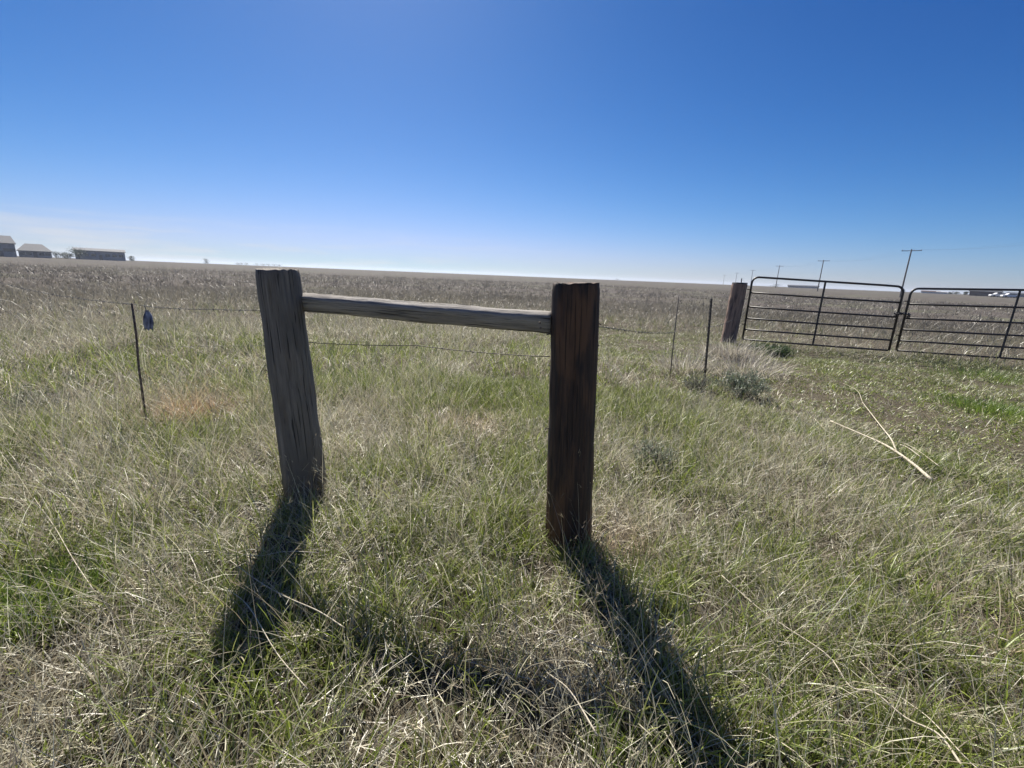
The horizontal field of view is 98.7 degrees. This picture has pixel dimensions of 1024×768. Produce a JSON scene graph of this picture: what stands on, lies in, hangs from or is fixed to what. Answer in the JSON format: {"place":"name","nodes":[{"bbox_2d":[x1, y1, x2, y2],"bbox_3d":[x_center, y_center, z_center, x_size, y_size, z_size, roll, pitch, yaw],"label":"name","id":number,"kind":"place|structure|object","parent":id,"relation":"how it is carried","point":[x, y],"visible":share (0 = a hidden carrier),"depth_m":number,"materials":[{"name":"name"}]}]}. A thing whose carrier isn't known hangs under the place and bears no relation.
{"place":"outdoors","nodes":[
{"label":"outdoors","id":0,"kind":"place"},
{"bbox_2d":[0,256,1023,767],"bbox_3d":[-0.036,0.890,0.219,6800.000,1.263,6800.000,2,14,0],"label":"ground","id":1,"kind":"structure","parent":0,"point":[612,290],"depth_m":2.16,"materials":[{"name":"green plant"}]},
{"bbox_2d":[0,235,16,256],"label":"farm building","id":2,"kind":"structure","parent":1,"relation":"on","point":[7,247],"depth_m":158.09,"materials":[{"name":"grey metal"}]},
{"bbox_2d":[16,243,51,257],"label":"farm building","id":3,"kind":"structure","parent":1,"relation":"on","point":[33,250],"depth_m":169.64,"materials":[{"name":"grey metal"}]},
{"bbox_2d":[0,383,73,416],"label":"shrub","id":4,"kind":"object","parent":1,"relation":"on","point":[23,397],"visible":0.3,"depth_m":4.06,"materials":[{"name":"green plant"}]},
{"bbox_2d":[51,251,64,257],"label":"tree","id":5,"kind":"object","parent":1,"relation":"on","point":[59,253],"visible":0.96,"depth_m":178.19,"materials":[{"name":"green plant"}]},
{"bbox_2d":[34,498,93,589],"bbox_3d":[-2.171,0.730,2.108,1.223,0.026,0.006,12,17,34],"label":"dry stalk","id":6,"kind":"object","parent":1,"relation":"on","point":[68,550],"visible":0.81,"depth_m":1.98,"materials":[{"name":"beige plant"}]},
{"bbox_2d":[0,546,128,657],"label":"green grass tuft","id":7,"kind":"object","parent":1,"relation":"on","point":[37,570],"visible":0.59,"depth_m":1.86,"materials":[{"name":"green plant"}]},
{"bbox_2d":[61,252,74,258],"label":"tree","id":8,"kind":"object","parent":1,"relation":"on","point":[69,255],"visible":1,"depth_m":180.67,"materials":[{"name":"green plant"}]},
{"bbox_2d":[67,247,87,258],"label":"tree","id":9,"kind":"object","parent":1,"relation":"on","point":[76,254],"visible":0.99,"depth_m":182.17,"materials":[{"name":"green plant"}]},
{"bbox_2d":[73,247,125,260],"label":"farm building","id":10,"kind":"structure","parent":1,"relation":"on","point":[105,254],"depth_m":190.31,"materials":[{"name":"beige metal"}]},
{"bbox_2d":[131,303,147,420],"bbox_3d":[-3.123,-0.074,3.703,0.062,1.197,0.017,2,14,0],"label":"steel fence post","id":11,"kind":"object","parent":1,"relation":"on","point":[137,354],"visible":0.73,"depth_m":3.66,"materials":[{"name":"black metal"}]},
{"bbox_2d":[3,283,256,311],"bbox_3d":[-4.041,-0.850,4.139,6.097,0.147,0.028,11,16,31],"label":"fence wire","id":12,"kind":"object","parent":11,"relation":"attached to","point":[143,305],"visible":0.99,"depth_m":3.34,"materials":[{"name":"grey metal"}]},
{"bbox_2d":[143,306,153,329],"bbox_3d":[-3.008,-0.542,3.640,0.078,0.202,0.048,2,14,0],"label":"cloth scrap","id":13,"kind":"object","parent":12,"relation":"hanging from","point":[148,322],"visible":1,"depth_m":3.63,"materials":[{"name":"fabric"}]},
{"bbox_2d":[14,344,264,346],"bbox_3d":[-4.090,-0.378,4.256,6.227,0.709,0.002,10,16,30],"label":"fence wire","id":14,"kind":"object","parent":11,"relation":"attached to","point":[152,345],"visible":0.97,"depth_m":3.31,"materials":[{"name":"grey metal"}]},
{"bbox_2d":[181,527,318,555],"bbox_3d":[-1.311,0.753,2.078,0.834,0.016,0.107,5,14,13],"label":"dry stalk","id":15,"kind":"object","parent":1,"relation":"on","point":[253,555],"visible":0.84,"depth_m":2.03,"materials":[{"name":"beige plant"}]},
{"bbox_2d":[225,587,307,688],"bbox_3d":[-0.905,0.889,1.590,0.660,0.046,0.015,13,18,38],"label":"dry stalk","id":16,"kind":"object","parent":1,"relation":"on","point":[270,642],"visible":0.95,"depth_m":1.53,"materials":[{"name":"plant"}]},
{"bbox_2d":[230,560,344,628],"bbox_3d":[-0.937,0.845,1.774,0.697,0.038,0.030,9,15,26],"label":"dry stalk","id":17,"kind":"object","parent":1,"relation":"on","point":[295,600],"visible":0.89,"depth_m":1.71,"materials":[{"name":"beige plant"}]},
{"bbox_2d":[255,267,326,502],"bbox_3d":[-1.312,0.073,2.648,0.256,1.494,0.259,6,18,13],"label":"fence post","id":18,"kind":"object","parent":1,"relation":"on","point":[289,363],"visible":0.93,"depth_m":2.53,"materials":[{"name":"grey wood"}]},
{"bbox_2d":[302,293,550,333],"bbox_3d":[-0.536,-0.373,2.337,1.515,0.111,0.120,7,39,16],"label":"brace rail","id":19,"kind":"object","parent":18,"relation":"attached to","point":[538,321],"visible":0.97,"depth_m":2.29,"materials":[{"name":"grey wood"}]},
{"bbox_2d":[500,604,611,651],"bbox_3d":[0.144,0.918,1.647,0.463,0.020,0.039,10,16,28],"label":"dry stalk","id":20,"kind":"object","parent":1,"relation":"on","point":[559,634],"visible":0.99,"depth_m":1.62,"materials":[{"name":"plant"}]},
{"bbox_2d":[547,672,597,736],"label":"dry stalk","id":21,"kind":"object","parent":1,"relation":"on","point":[592,727],"visible":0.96,"depth_m":1.36,"materials":[{"name":"beige plant"}]},
{"bbox_2d":[545,282,600,554],"bbox_3d":[0.299,0.234,2.261,0.264,1.479,0.248,0,14,1],"label":"fence post","id":22,"kind":"object","parent":1,"relation":"on","point":[575,323],"visible":0.94,"depth_m":2.14,"materials":[{"name":"brown wood"}]},
{"bbox_2d":[309,342,549,356],"bbox_3d":[-0.526,-0.189,2.392,1.498,0.063,0.028,7,14,17],"label":"fence wire","id":23,"kind":"object","parent":22,"relation":"attached to","point":[431,347],"visible":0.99,"depth_m":2.36,"materials":[{"name":"grey metal"}]},
{"bbox_2d":[599,320,731,333],"bbox_3d":[2.764,-0.979,6.683,0.492,0.634,10.310,10,16,28],"label":"fence wire","id":24,"kind":"object","parent":22,"relation":"attached to","point":[651,331],"visible":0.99,"depth_m":3.56,"materials":[{"name":"grey metal"}]},
{"bbox_2d":[568,696,657,767],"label":"green grass tuft","id":25,"kind":"object","parent":1,"relation":"on","point":[617,752],"visible":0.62,"depth_m":1.36,"materials":[{"name":"green plant"}]},
{"bbox_2d":[629,435,680,471],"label":"shrub","id":26,"kind":"object","parent":1,"relation":"on","point":[652,450],"visible":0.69,"depth_m":3.47,"materials":[{"name":"green plant"}]},
{"bbox_2d":[670,296,678,376],"bbox_3d":[2.534,-0.680,6.881,0.047,1.359,0.018,2,14,0],"label":"fence stay","id":27,"kind":"object","parent":1,"relation":"on","point":[674,335],"visible":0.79,"depth_m":6.85,"materials":[{"name":"grey metal"}]},
{"bbox_2d":[635,342,736,377],"bbox_3d":[2.969,-0.437,7.449,1.788,0.496,1.646,2,14,0],"label":"dry grass clump","id":28,"kind":"object","parent":1,"relation":"on","point":[675,361],"visible":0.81,"depth_m":7.44,"materials":[{"name":"beige plant"}]},
{"bbox_2d":[681,372,713,392],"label":"shrub","id":29,"kind":"object","parent":1,"relation":"on","point":[697,382],"visible":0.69,"depth_m":6.03,"materials":[{"name":"green plant"}]},
{"bbox_2d":[704,299,712,376],"bbox_3d":[2.954,-0.593,6.648,0.036,1.373,0.045,-1,14,1],"label":"steel fence post","id":30,"kind":"object","parent":1,"relation":"on","point":[708,334],"visible":0.94,"depth_m":6.62,"materials":[{"name":"black metal"}]},
{"bbox_2d":[687,332,776,361],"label":"dry grass clump","id":31,"kind":"object","parent":1,"relation":"on","point":[723,348],"visible":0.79,"depth_m":9.02,"materials":[{"name":"beige plant"}]},
{"bbox_2d":[721,278,747,342],"bbox_3d":[5.535,-1.771,10.969,0.359,1.690,0.359,5,14,-1],"label":"fence post","id":32,"kind":"object","parent":1,"relation":"on","point":[736,300],"visible":0.93,"depth_m":10.84,"materials":[{"name":"brown wood"}]},
{"bbox_2d":[742,276,904,350],"bbox_3d":[7.215,-1.684,10.386,3.130,1.571,0.056,7,15,19],"label":"gate leaf","id":33,"kind":"object","parent":32,"relation":"attached to","point":[822,297],"visible":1,"depth_m":10.34,"materials":[{"name":"paint"}]},
{"bbox_2d":[708,366,775,398],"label":"shrub","id":34,"kind":"object","parent":1,"relation":"on","point":[738,382],"visible":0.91,"depth_m":5.98,"materials":[{"name":"green plant"}]},
{"bbox_2d":[690,343,813,380],"bbox_3d":[3.994,-0.393,7.390,1.952,0.527,1.903,2,14,0],"label":"dry grass clump","id":35,"kind":"object","parent":1,"relation":"on","point":[773,368],"visible":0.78,"depth_m":7.41,"materials":[{"name":"beige plant"}]},
{"bbox_2d":[751,341,799,356],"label":"shrub","id":36,"kind":"object","parent":1,"relation":"on","point":[781,349],"visible":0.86,"depth_m":9.51,"materials":[{"name":"green plant"}]},
{"bbox_2d":[787,285,819,288],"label":"farm building","id":37,"kind":"structure","parent":1,"relation":"on","point":[803,286],"depth_m":341.31,"materials":[{"name":"beige metal"}]},
{"bbox_2d":[817,260,825,290],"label":"power pole","id":38,"kind":"object","parent":1,"relation":"on","point":[820,275],"visible":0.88,"depth_m":138.15,"materials":[{"name":"brown wood"}]},
{"bbox_2d":[722,576,963,767],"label":"dry stalk","id":39,"kind":"object","parent":1,"relation":"on","point":[939,735],"visible":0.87,"depth_m":1.48,"materials":[{"name":"beige plant"}]},
{"bbox_2d":[814,386,939,480],"bbox_3d":[3.801,0.338,4.986,0.702,0.098,3.552,9,15,25],"label":"dead branch","id":40,"kind":"object","parent":1,"relation":"on","point":[911,462],"visible":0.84,"depth_m":3.87,"materials":[{"name":"beige wood"}]},
{"bbox_2d":[899,249,921,296],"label":"power pole","id":41,"kind":"object","parent":1,"relation":"on","point":[911,250],"visible":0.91,"depth_m":89.71,"materials":[{"name":"brown wood"}]},
{"bbox_2d":[860,662,976,767],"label":"dry stalk","id":42,"kind":"object","parent":1,"relation":"on","point":[931,720],"visible":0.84,"depth_m":1.41,"materials":[{"name":"beige plant"}]},
{"bbox_2d":[921,290,940,293],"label":"farm building","id":43,"kind":"structure","parent":1,"relation":"on","point":[925,291],"depth_m":248.21,"materials":[{"name":"white metal"}]},
{"bbox_2d":[895,288,1023,359],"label":"gate leaf","id":44,"kind":"object","parent":1,"relation":"on","point":[1010,322],"visible":0.98,"depth_m":9.68,"materials":[{"name":"paint"}]},
{"bbox_2d":[892,312,910,317],"bbox_3d":[8.776,-1.557,9.912,0.399,0.125,0.198,2,14,0],"label":"gate chain","id":45,"kind":"object","parent":44,"relation":"attached to","point":[902,313],"visible":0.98,"depth_m":9.86,"materials":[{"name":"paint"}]},
{"bbox_2d":[912,362,1023,385],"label":"green grass tuft","id":46,"kind":"object","parent":1,"relation":"on","point":[981,372],"visible":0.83,"depth_m":8.07,"materials":[{"name":"green plant"}]},
{"bbox_2d":[918,390,1023,420],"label":"green grass tuft","id":47,"kind":"object","parent":1,"relation":"on","point":[991,408],"visible":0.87,"depth_m":5.66,"materials":[{"name":"green plant"}]},
{"bbox_2d":[969,290,1002,296],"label":"farm building","id":48,"kind":"structure","parent":1,"relation":"on","point":[978,293],"depth_m":172.53,"materials":[{"name":"grey metal"}]},
{"bbox_2d":[988,293,1004,296],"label":"parked car","id":49,"kind":"object","parent":1,"relation":"on","point":[994,294],"visible":0.66,"depth_m":155.86,"materials":[{"name":"white paint"}]},
{"bbox_2d":[1000,293,1016,297],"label":"parked car","id":50,"kind":"object","parent":1,"relation":"on","point":[1013,295],"visible":0.89,"depth_m":151.58,"materials":[{"name":"white paint"}]},
{"bbox_2d":[1007,292,1023,296],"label":"farm building","id":51,"kind":"structure","parent":1,"relation":"on","point":[1021,294],"depth_m":192.55,"materials":[{"name":"grey metal"}]},
{"bbox_2d":[0,0,1023,293],"label":"sky","id":52,"kind":"structure","parent":0,"point":[678,141],"materials":[{"name":"blue"}]}
]}

